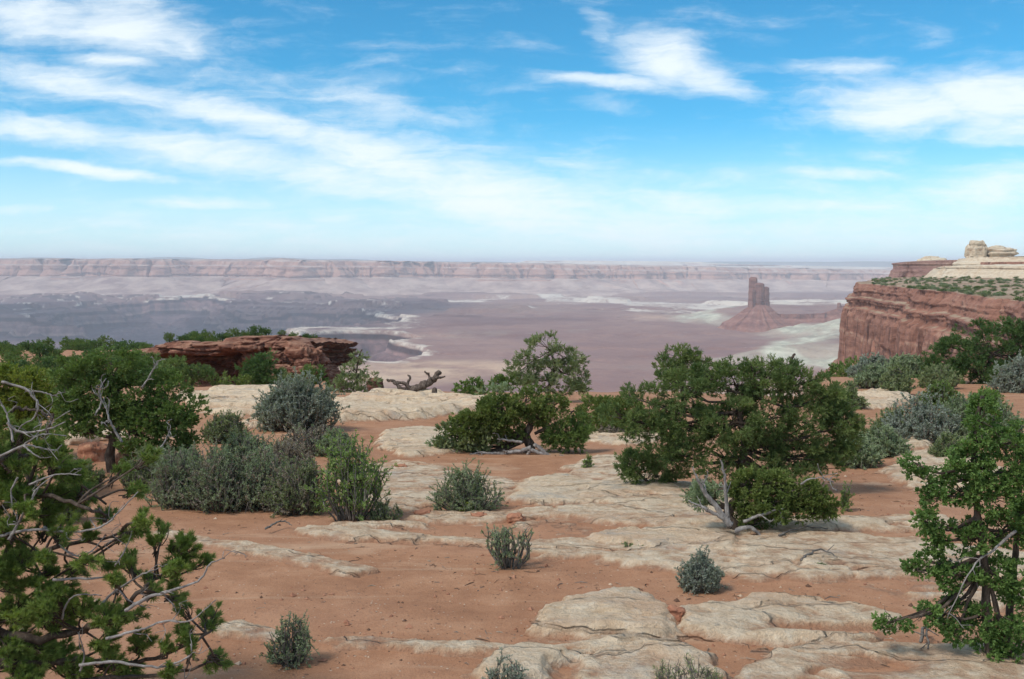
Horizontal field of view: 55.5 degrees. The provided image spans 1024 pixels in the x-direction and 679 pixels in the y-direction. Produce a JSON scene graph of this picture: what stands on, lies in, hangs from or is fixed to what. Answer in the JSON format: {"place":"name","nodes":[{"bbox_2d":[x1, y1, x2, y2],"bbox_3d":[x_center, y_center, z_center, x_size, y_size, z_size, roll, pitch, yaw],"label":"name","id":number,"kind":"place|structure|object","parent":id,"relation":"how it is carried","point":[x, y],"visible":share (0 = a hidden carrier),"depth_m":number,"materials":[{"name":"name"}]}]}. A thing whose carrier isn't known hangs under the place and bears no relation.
{"place":"outdoors","nodes":[
{"label":"outdoors","id":0,"kind":"place"},
{"bbox_2d":[0,290,852,395],"bbox_3d":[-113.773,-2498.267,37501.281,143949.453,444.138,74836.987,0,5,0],"label":"terrain","id":1,"kind":"structure","parent":0,"point":[455,337],"depth_m":6424.93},
{"bbox_2d":[717,277,790,332],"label":"sandstone butte","id":2,"kind":"object","parent":1,"relation":"on","point":[758,314],"visible":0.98,"depth_m":5143.58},
{"bbox_2d":[0,258,890,296],"bbox_3d":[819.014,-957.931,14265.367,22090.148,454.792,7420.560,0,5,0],"label":"hills","id":3,"kind":"structure","parent":0,"point":[162,277],"depth_m":12318.15,"materials":[{"name":"stone"}]},
{"bbox_2d":[16,257,899,266],"bbox_3d":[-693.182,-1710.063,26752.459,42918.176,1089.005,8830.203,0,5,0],"label":"mountains","id":4,"kind":"structure","parent":0,"point":[869,263],"depth_m":24766.79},
{"bbox_2d":[0,340,1023,678],"bbox_3d":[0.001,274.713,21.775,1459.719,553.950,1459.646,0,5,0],"label":"ground","id":5,"kind":"structure","parent":0,"point":[410,578],"depth_m":8.66,"materials":[{"name":"soil"}]},
{"bbox_2d":[0,352,34,366],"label":"distant juniper","id":6,"kind":"object","parent":5,"relation":"on","point":[14,358],"visible":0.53,"depth_m":89.65,"materials":[{"name":"green plant"}]},
{"bbox_2d":[0,361,75,431],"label":"juniper","id":7,"kind":"object","parent":5,"relation":"on","point":[22,398],"visible":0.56,"depth_m":16.97,"materials":[{"name":"green plant"}]},
{"bbox_2d":[28,340,53,357],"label":"distant juniper","id":8,"kind":"object","parent":5,"relation":"on","point":[40,348],"visible":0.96,"depth_m":104.19,"materials":[{"name":"green plant"}]},
{"bbox_2d":[32,354,57,368],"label":"distant juniper","id":9,"kind":"object","parent":5,"relation":"on","point":[48,360],"visible":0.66,"depth_m":77.62,"materials":[{"name":"green plant"}]},
{"bbox_2d":[0,417,98,490],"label":"juniper shrub","id":10,"kind":"object","parent":5,"relation":"on","point":[40,469],"visible":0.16,"depth_m":13.03,"materials":[{"name":"green plant"}]},
{"bbox_2d":[40,485,90,523],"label":"sage shrub","id":11,"kind":"object","parent":5,"relation":"on","point":[70,512],"visible":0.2,"depth_m":11.27,"materials":[{"name":"green plant"}]},
{"bbox_2d":[64,422,101,444],"bbox_3d":[-8.700,1.984,19.694,0.722,0.674,0.538,0,5,0],"label":"boulder","id":12,"kind":"object","parent":5,"relation":"on","point":[75,441],"visible":0.09,"depth_m":19.48,"materials":[{"name":"beige stone"}]},
{"bbox_2d":[56,455,110,486],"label":"sage shrub","id":13,"kind":"object","parent":5,"relation":"on","point":[89,467],"visible":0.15,"depth_m":13.75,"materials":[{"name":"green plant"}]},
{"bbox_2d":[77,441,106,461],"bbox_3d":[-7.457,2.051,17.246,0.529,0.479,0.415,0,5,0],"label":"stone","id":14,"kind":"object","parent":5,"relation":"on","point":[94,451],"visible":0.7,"depth_m":17.11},
{"bbox_2d":[78,527,139,541],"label":"rock slab","id":15,"kind":"object","parent":5,"relation":"on","point":[108,531],"visible":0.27,"depth_m":10.76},
{"bbox_2d":[0,381,246,678],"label":"pinyon","id":16,"kind":"object","parent":5,"relation":"on","point":[27,651],"visible":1,"depth_m":5.42,"materials":[{"name":"green plant"}]},
{"bbox_2d":[109,338,138,354],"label":"distant juniper","id":17,"kind":"object","parent":5,"relation":"on","point":[118,345],"visible":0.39,"depth_m":110.03,"materials":[{"name":"green plant"}]},
{"bbox_2d":[41,342,212,472],"bbox_3d":[-6.163,1.177,15.118,2.738,2.190,1.924,0,5,0],"label":"dark juniper","id":18,"kind":"object","parent":5,"relation":"on","point":[130,414],"visible":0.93,"depth_m":15.38,"materials":[{"name":"green plant"}]},
{"bbox_2d":[111,350,162,374],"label":"juniper shrub","id":19,"kind":"object","parent":5,"relation":"on","point":[150,354],"visible":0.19,"depth_m":70.40,"materials":[{"name":"green plant"}]},
{"bbox_2d":[117,443,166,490],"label":"sage shrub","id":20,"kind":"object","parent":5,"relation":"on","point":[145,473],"visible":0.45,"depth_m":13.63,"materials":[{"name":"green plant"}]},
{"bbox_2d":[138,442,212,509],"bbox_3d":[-4.258,1.785,12.576,1.161,0.918,1.009,0,5,0],"label":"sage shrub","id":21,"kind":"object","parent":5,"relation":"on","point":[170,477],"visible":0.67,"depth_m":12.39,"materials":[{"name":"green plant"}]},
{"bbox_2d":[175,440,209,466],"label":"sage shrub","id":22,"kind":"object","parent":5,"relation":"on","point":[195,452],"visible":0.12,"depth_m":14.44,"materials":[{"name":"green plant"}]},
{"bbox_2d":[162,354,228,387],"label":"juniper shrub","id":23,"kind":"object","parent":5,"relation":"on","point":[186,370],"visible":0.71,"depth_m":63.85,"materials":[{"name":"green plant"}]},
{"bbox_2d":[176,436,257,514],"bbox_3d":[-3.725,1.793,12.458,1.148,1.148,1.117,0,5,0],"label":"sage shrub","id":24,"kind":"object","parent":5,"relation":"on","point":[215,480],"visible":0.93,"depth_m":12.25,"materials":[{"name":"green plant"}]},
{"bbox_2d":[197,409,251,443],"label":"sage shrub","id":25,"kind":"object","parent":5,"relation":"on","point":[222,425],"visible":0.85,"depth_m":20.34,"materials":[{"name":"green plant"}]},
{"bbox_2d":[219,373,251,384],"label":"juniper shrub","id":26,"kind":"object","parent":5,"relation":"on","point":[245,378],"visible":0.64,"depth_m":57.87,"materials":[{"name":"green plant"}]},
{"bbox_2d":[130,335,359,391],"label":"rock outcrop","id":27,"kind":"object","parent":5,"relation":"on","point":[297,351],"visible":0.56,"depth_m":89.62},
{"bbox_2d":[246,324,263,335],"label":"distant juniper","id":28,"kind":"object","parent":27,"relation":"on","point":[253,329],"visible":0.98,"depth_m":92.93,"materials":[{"name":"green plant"}]},
{"bbox_2d":[207,620,283,641],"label":"rock slab","id":29,"kind":"object","parent":5,"relation":"on","point":[244,630],"visible":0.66,"depth_m":7.11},
{"bbox_2d":[209,425,284,470],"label":"sage shrub","id":30,"kind":"object","parent":5,"relation":"on","point":[246,446],"visible":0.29,"depth_m":15.87,"materials":[{"name":"green plant"}]},
{"bbox_2d":[176,384,333,428],"bbox_3d":[-7.997,1.992,30.930,5.227,1.529,16.596,-2,5,-23],"label":"rock slab","id":31,"kind":"object","parent":5,"relation":"on","point":[233,398],"visible":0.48,"depth_m":27.45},
{"bbox_2d":[222,443,293,512],"bbox_3d":[-3.188,1.808,12.547,1.147,0.966,0.997,3,5,31],"label":"sage shrub","id":32,"kind":"object","parent":5,"relation":"on","point":[262,465],"visible":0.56,"depth_m":12.37,"materials":[{"name":"green plant"}]},
{"bbox_2d":[234,348,285,384],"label":"juniper shrub","id":33,"kind":"object","parent":5,"relation":"on","point":[260,370],"visible":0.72,"depth_m":61.91,"materials":[{"name":"green plant"}]},
{"bbox_2d":[144,530,379,577],"bbox_3d":[-2.622,2.166,9.859,3.458,0.252,0.651,3,5,33],"label":"rock slab","id":34,"kind":"object","parent":5,"relation":"on","point":[323,564],"visible":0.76,"depth_m":9.52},
{"bbox_2d":[258,610,318,670],"bbox_3d":[-1.503,2.013,6.540,0.356,0.388,0.348,-3,5,-30],"label":"grey sage","id":35,"kind":"object","parent":5,"relation":"on","point":[292,652],"visible":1,"depth_m":6.52,"materials":[{"name":"green plant"}]},
{"bbox_2d":[259,437,317,473],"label":"sage shrub","id":36,"kind":"object","parent":5,"relation":"on","point":[288,450],"visible":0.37,"depth_m":15.41,"materials":[{"name":"green plant"}]},
{"bbox_2d":[256,451,333,518],"bbox_3d":[-2.709,1.815,12.165,0.996,0.886,0.937,0,5,0],"label":"sage shrub","id":37,"kind":"object","parent":5,"relation":"on","point":[294,497],"visible":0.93,"depth_m":12.03,"materials":[{"name":"green plant"}]},
{"bbox_2d":[247,366,349,431],"bbox_3d":[-4.953,1.527,22.683,2.463,1.816,2.026,0,5,0],"label":"tall sagebrush","id":38,"kind":"object","parent":5,"relation":"on","point":[295,400],"visible":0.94,"depth_m":22.36,"materials":[{"name":"green plant"}]},
{"bbox_2d":[278,421,339,455],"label":"twiggy shrub","id":39,"kind":"object","parent":5,"relation":"on","point":[316,433],"visible":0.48,"depth_m":18.19,"materials":[{"name":"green plant"}]},
{"bbox_2d":[292,363,333,390],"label":"juniper shrub","id":40,"kind":"object","parent":5,"relation":"on","point":[314,370],"visible":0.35,"depth_m":70.12,"materials":[{"name":"green plant"}]},
{"bbox_2d":[311,428,357,457],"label":"sage shrub","id":41,"kind":"object","parent":5,"relation":"on","point":[325,443],"visible":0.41,"depth_m":17.79,"materials":[{"name":"green plant"}]},
{"bbox_2d":[303,429,398,521],"bbox_3d":[-1.905,1.612,11.658,1.071,1.174,0.998,0,5,0],"label":"bright shrub","id":42,"kind":"object","parent":5,"relation":"on","point":[350,485],"visible":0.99,"depth_m":11.54,"materials":[{"name":"green plant"}]},
{"bbox_2d":[324,349,382,392],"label":"shrub","id":43,"kind":"object","parent":5,"relation":"on","point":[356,377],"visible":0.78,"depth_m":37.13,"materials":[{"name":"green plant"}]},
{"bbox_2d":[368,497,403,520],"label":"green tuft","id":44,"kind":"object","parent":5,"relation":"on","point":[382,512],"visible":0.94,"depth_m":11.59,"materials":[{"name":"green plant"}]},
{"bbox_2d":[335,460,473,517],"bbox_3d":[-1.627,2.172,14.616,2.547,0.544,5.713,0,5,0],"label":"rock slab","id":45,"kind":"object","parent":5,"relation":"on","point":[407,495],"visible":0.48,"depth_m":14.01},
{"bbox_2d":[319,636,512,658],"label":"rock slab","id":46,"kind":"object","parent":5,"relation":"on","point":[477,649],"visible":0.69,"depth_m":6.78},
{"bbox_2d":[332,388,503,423],"bbox_3d":[-2.854,2.014,30.491,6.214,1.415,13.101,0,5,0],"label":"rock slab","id":47,"kind":"object","parent":5,"relation":"on","point":[383,404],"visible":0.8,"depth_m":26.49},
{"bbox_2d":[386,370,444,391],"bbox_3d":[-3.501,1.726,35.414,2.162,1.229,0.412,0,5,0],"label":"dead log","id":48,"kind":"object","parent":47,"relation":"on","point":[425,384],"visible":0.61,"depth_m":35.35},
{"bbox_2d":[372,426,492,457],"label":"rock slab","id":49,"kind":"object","parent":5,"relation":"on","point":[405,442],"visible":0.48,"depth_m":19.57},
{"bbox_2d":[411,472,516,507],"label":"rock slab","id":50,"kind":"object","parent":5,"relation":"on","point":[507,485],"visible":0.31,"depth_m":14.31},
{"bbox_2d":[426,457,507,511],"bbox_3d":[-0.553,1.829,12.155,1.032,0.770,0.932,0,5,0],"label":"sage shrub","id":51,"kind":"object","parent":5,"relation":"on","point":[467,488],"visible":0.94,"depth_m":12.07,"materials":[{"name":"green plant"}]},
{"bbox_2d":[450,371,524,394],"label":"juniper shrub","id":52,"kind":"object","parent":5,"relation":"on","point":[495,380],"visible":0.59,"depth_m":34.09,"materials":[{"name":"green plant"}]},
{"bbox_2d":[474,381,514,394],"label":"sage shrub","id":53,"kind":"object","parent":5,"relation":"on","point":[496,387],"visible":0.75,"depth_m":31.07,"materials":[{"name":"green plant"}]},
{"bbox_2d":[425,382,580,455],"bbox_3d":[-0.119,1.677,18.451,3.143,1.753,0.969,0,5,0],"label":"twisted juniper","id":54,"kind":"object","parent":5,"relation":"on","point":[487,420],"visible":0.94,"depth_m":18.34,"materials":[{"name":"green plant"}]},
{"bbox_2d":[1,390,1004,670],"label":"pebbles","id":55,"kind":"object","parent":5,"relation":"on","point":[433,596],"visible":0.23,"depth_m":8.14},
{"bbox_2d":[481,646,529,678],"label":"grey sage","id":56,"kind":"object","parent":5,"relation":"on","point":[492,673],"visible":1,"depth_m":5.90,"materials":[{"name":"green plant"}]},
{"bbox_2d":[480,522,534,570],"bbox_3d":[-0.047,1.983,9.272,0.524,0.458,0.519,0,5,0],"label":"blackbrush","id":57,"kind":"object","parent":5,"relation":"on","point":[502,561],"visible":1,"depth_m":9.21,"materials":[{"name":"green plant"}]},
{"bbox_2d":[20,432,1001,666],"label":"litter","id":58,"kind":"object","parent":5,"relation":"on","point":[528,571],"visible":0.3,"depth_m":8.69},
{"bbox_2d":[506,512,525,522],"bbox_3d":[0.045,2.121,11.510,0.235,0.146,0.184,0,5,0],"label":"stone","id":59,"kind":"object","parent":5,"relation":"on","point":[515,517],"visible":0.79,"depth_m":11.44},
{"bbox_2d":[502,330,592,399],"bbox_3d":[1.198,0.942,33.051,3.186,2.618,1.520,0,5,0],"label":"pinyon tree","id":60,"kind":"object","parent":5,"relation":"on","point":[553,377],"visible":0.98,"depth_m":32.98,"materials":[{"name":"green plant"}]},
{"bbox_2d":[394,499,723,526],"bbox_3d":[0.556,2.142,11.928,4.324,0.269,2.202,0,5,0],"label":"rock slab","id":61,"kind":"object","parent":5,"relation":"on","point":[569,509],"visible":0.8,"depth_m":11.68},
{"bbox_2d":[536,410,597,453],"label":"juniper shrub","id":62,"kind":"object","parent":5,"relation":"on","point":[573,436],"visible":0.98,"depth_m":18.43,"materials":[{"name":"green plant"}]},
{"bbox_2d":[460,586,690,678],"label":"rock slab","id":63,"kind":"object","parent":5,"relation":"on","point":[585,624],"visible":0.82,"depth_m":7.02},
{"bbox_2d":[557,454,647,479],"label":"rock slab","id":64,"kind":"object","parent":5,"relation":"on","point":[602,468],"visible":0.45,"depth_m":15.95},
{"bbox_2d":[572,389,645,431],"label":"juniper shrub","id":65,"kind":"object","parent":5,"relation":"on","point":[587,403],"visible":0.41,"depth_m":21.99,"materials":[{"name":"green plant"}]},
{"bbox_2d":[597,420,623,432],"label":"sage shrub","id":66,"kind":"object","parent":5,"relation":"on","point":[610,429],"visible":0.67,"depth_m":21.68,"materials":[{"name":"green plant"}]},
{"bbox_2d":[585,429,660,446],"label":"rock slab","id":67,"kind":"object","parent":5,"relation":"on","point":[602,438],"visible":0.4,"depth_m":20.23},
{"bbox_2d":[504,473,753,515],"bbox_3d":[1.459,2.154,13.445,3.390,0.501,4.313,0,5,0],"label":"rock slab","id":68,"kind":"object","parent":5,"relation":"on","point":[545,490],"visible":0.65,"depth_m":13.16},
{"bbox_2d":[613,441,694,483],"bbox_3d":[2.005,1.822,13.851,1.189,0.756,0.747,0,5,0],"label":"pinyon","id":69,"kind":"object","parent":68,"relation":"on","point":[651,464],"visible":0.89,"depth_m":13.75,"materials":[{"name":"green plant"}]},
{"bbox_2d":[567,638,732,678],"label":"rock slab","id":70,"kind":"object","parent":5,"relation":"on","point":[634,659],"visible":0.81,"depth_m":6.41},
{"bbox_2d":[289,513,1023,584],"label":"rock slab","id":71,"kind":"object","parent":5,"relation":"on","point":[766,556],"visible":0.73,"depth_m":9.79,"materials":[{"name":"stone"}]},
{"bbox_2d":[681,460,849,534],"bbox_3d":[2.773,1.767,10.678,1.847,0.990,0.657,0,5,0],"label":"dwarf juniper","id":72,"kind":"object","parent":71,"relation":"on","point":[783,504],"visible":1,"depth_m":10.59,"materials":[{"name":"green plant"}]},
{"bbox_2d":[586,525,739,551],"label":"rock slab","id":73,"kind":"object","parent":5,"relation":"on","point":[684,538],"visible":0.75,"depth_m":10.16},
{"bbox_2d":[667,604,685,621],"bbox_3d":[1.237,2.131,7.494,0.218,0.164,0.155,0,5,0],"label":"stone","id":74,"kind":"object","parent":5,"relation":"on","point":[676,612],"visible":0.48,"depth_m":7.44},
{"bbox_2d":[651,342,716,401],"bbox_3d":[5.175,1.130,29.103,2.138,2.130,1.623,0,5,0],"label":"pinyon tree","id":75,"kind":"object","parent":5,"relation":"on","point":[684,359],"visible":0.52,"depth_m":29.00,"materials":[{"name":"green plant"}]},
{"bbox_2d":[650,652,724,678],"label":"shrub","id":76,"kind":"object","parent":5,"relation":"on","point":[708,673],"visible":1,"depth_m":6.01,"materials":[{"name":"green plant"}]},
{"bbox_2d":[679,475,717,503],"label":"sage shrub","id":77,"kind":"object","parent":5,"relation":"on","point":[693,480],"visible":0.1,"depth_m":12.28,"materials":[{"name":"green plant"}]},
{"bbox_2d":[673,545,727,594],"bbox_3d":[1.641,2.000,8.425,0.491,0.472,0.416,0,5,0],"label":"round sage","id":78,"kind":"object","parent":5,"relation":"on","point":[701,573],"visible":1,"depth_m":8.36,"materials":[{"name":"green plant"}]},
{"bbox_2d":[593,353,868,485],"bbox_3d":[3.028,1.193,13.338,3.827,2.040,1.081,0,5,0],"label":"great pinyon","id":79,"kind":"object","parent":5,"relation":"on","point":[751,432],"visible":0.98,"depth_m":13.26,"materials":[{"name":"green plant"}]},
{"bbox_2d":[677,592,906,653],"bbox_3d":[2.134,2.165,7.405,2.016,0.251,1.526,0,5,0],"label":"rock slab","id":80,"kind":"object","parent":5,"relation":"on","point":[776,619],"visible":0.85,"depth_m":7.35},
{"bbox_2d":[840,480,854,511],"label":"green sprig","id":81,"kind":"object","parent":5,"relation":"on","point":[844,498],"visible":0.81,"depth_m":12.03,"materials":[{"name":"green plant"}]},
{"bbox_2d":[826,380,870,408],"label":"sage shrub","id":82,"kind":"object","parent":5,"relation":"on","point":[852,388],"visible":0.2,"depth_m":29.54,"materials":[{"name":"green plant"}]},
{"bbox_2d":[828,356,868,375],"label":"juniper shrub","id":83,"kind":"object","parent":5,"relation":"on","point":[840,365],"visible":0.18,"depth_m":60.02,"materials":[{"name":"green plant"}]},
{"bbox_2d":[737,514,961,533],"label":"rock slab","id":84,"kind":"object","parent":5,"relation":"on","point":[896,523],"visible":0.4,"depth_m":10.87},
{"bbox_2d":[840,431,885,469],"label":"sage shrub","id":85,"kind":"object","parent":5,"relation":"on","point":[871,458],"visible":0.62,"depth_m":16.09,"materials":[{"name":"green plant"}]},
{"bbox_2d":[844,351,889,376],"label":"sage shrub","id":86,"kind":"object","parent":5,"relation":"on","point":[864,361],"visible":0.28,"depth_m":52.09,"materials":[{"name":"green plant"}]},
{"bbox_2d":[849,360,890,388],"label":"sage shrub","id":87,"kind":"object","parent":5,"relation":"on","point":[869,376],"visible":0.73,"depth_m":40.00,"materials":[{"name":"green plant"}]},
{"bbox_2d":[733,640,1023,678],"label":"rock slab","id":88,"kind":"object","parent":5,"relation":"on","point":[823,660],"visible":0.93,"depth_m":6.45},
{"bbox_2d":[914,626,938,648],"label":"twig","id":89,"kind":"object","parent":88,"relation":"on","point":[923,635],"visible":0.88,"depth_m":6.89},
{"bbox_2d":[871,385,1023,663],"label":"juniper","id":90,"kind":"object","parent":88,"relation":"on","point":[996,633],"visible":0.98,"depth_m":6.48,"materials":[{"name":"green plant"}]},
{"bbox_2d":[857,388,916,409],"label":"rock slab","id":91,"kind":"object","parent":5,"relation":"on","point":[880,398],"visible":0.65,"depth_m":32.31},
{"bbox_2d":[867,404,907,430],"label":"sage shrub","id":92,"kind":"object","parent":5,"relation":"on","point":[879,423],"visible":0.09,"depth_m":20.81,"materials":[{"name":"green plant"}]},
{"bbox_2d":[861,421,914,457],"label":"sage shrub","id":93,"kind":"object","parent":5,"relation":"on","point":[890,443],"visible":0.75,"depth_m":17.34,"materials":[{"name":"green plant"}]},
{"bbox_2d":[878,357,915,393],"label":"sage shrub","id":94,"kind":"object","parent":5,"relation":"on","point":[897,378],"visible":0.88,"depth_m":37.03,"materials":[{"name":"green plant"}]},
{"bbox_2d":[879,352,923,376],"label":"sage shrub","id":95,"kind":"object","parent":5,"relation":"on","point":[910,361],"visible":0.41,"depth_m":49.80,"materials":[{"name":"green plant"}]},
{"bbox_2d":[905,435,931,449],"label":"rock slab","id":96,"kind":"object","parent":5,"relation":"on","point":[924,443],"visible":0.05,"depth_m":18.56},
{"bbox_2d":[880,384,965,444],"bbox_3d":[8.171,1.577,19.357,1.679,1.394,1.474,2,5,21],"label":"sage shrub","id":97,"kind":"object","parent":5,"relation":"on","point":[917,424],"visible":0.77,"depth_m":19.16,"materials":[{"name":"green plant"}]},
{"bbox_2d":[850,569,1023,612],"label":"rock slab","id":98,"kind":"object","parent":5,"relation":"on","point":[924,592],"visible":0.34,"depth_m":8.13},
{"bbox_2d":[915,379,959,409],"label":"sage shrub","id":99,"kind":"object","parent":5,"relation":"on","point":[943,385],"visible":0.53,"depth_m":29.20,"materials":[{"name":"green plant"}]},
{"bbox_2d":[917,363,962,387],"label":"sage shrub","id":100,"kind":"object","parent":5,"relation":"on","point":[937,372],"visible":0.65,"depth_m":40.00,"materials":[{"name":"green plant"}]},
{"bbox_2d":[874,448,1007,494],"bbox_3d":[7.074,2.120,15.838,2.219,0.484,5.782,2,5,28],"label":"rock slab","id":101,"kind":"object","parent":5,"relation":"on","point":[893,473],"visible":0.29,"depth_m":15.41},
{"bbox_2d":[926,428,970,457],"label":"sage shrub","id":102,"kind":"object","parent":5,"relation":"on","point":[947,440],"visible":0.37,"depth_m":16.75,"materials":[{"name":"green plant"}]},
{"bbox_2d":[928,392,982,436],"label":"sage shrub","id":103,"kind":"object","parent":5,"relation":"on","point":[957,405],"visible":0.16,"depth_m":19.70,"materials":[{"name":"green plant"}]},
{"bbox_2d":[915,315,1023,383],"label":"juniper tree","id":104,"kind":"object","parent":5,"relation":"on","point":[963,361],"visible":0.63,"depth_m":43.86,"materials":[{"name":"green plant"}]},
{"bbox_2d":[966,385,1007,414],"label":"sage shrub","id":105,"kind":"object","parent":5,"relation":"on","point":[996,398],"visible":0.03,"depth_m":25.70,"materials":[{"name":"green plant"}]},
{"bbox_2d":[955,397,1023,446],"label":"sage shrub","id":106,"kind":"object","parent":5,"relation":"on","point":[1008,413],"visible":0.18,"depth_m":18.49,"materials":[{"name":"green plant"}]},
{"bbox_2d":[984,349,1023,392],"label":"sage shrub","id":107,"kind":"object","parent":5,"relation":"on","point":[1009,377],"visible":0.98,"depth_m":38.09,"materials":[{"name":"green plant"}]},
{"bbox_2d":[0,0,1023,261],"label":"sky","id":108,"kind":"structure","parent":0,"point":[382,130],"materials":[{"name":"blue"}]},
{"bbox_2d":[516,260,892,269],"bbox_3d":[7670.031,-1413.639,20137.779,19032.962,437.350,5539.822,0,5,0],"label":"hills","id":109,"kind":"structure","parent":0,"point":[653,263],"depth_m":19219.78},
{"bbox_2d":[777,303,843,325],"bbox_3d":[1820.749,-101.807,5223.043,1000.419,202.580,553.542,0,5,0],"label":"red ridge","id":110,"kind":"structure","parent":0,"point":[797,319],"depth_m":5122.89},
{"bbox_2d":[793,240,1023,394],"bbox_3d":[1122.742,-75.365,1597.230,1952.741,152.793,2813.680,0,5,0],"label":"red mesa","id":111,"kind":"structure","parent":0,"point":[887,321],"depth_m":748.64,"materials":[{"name":"stone"}]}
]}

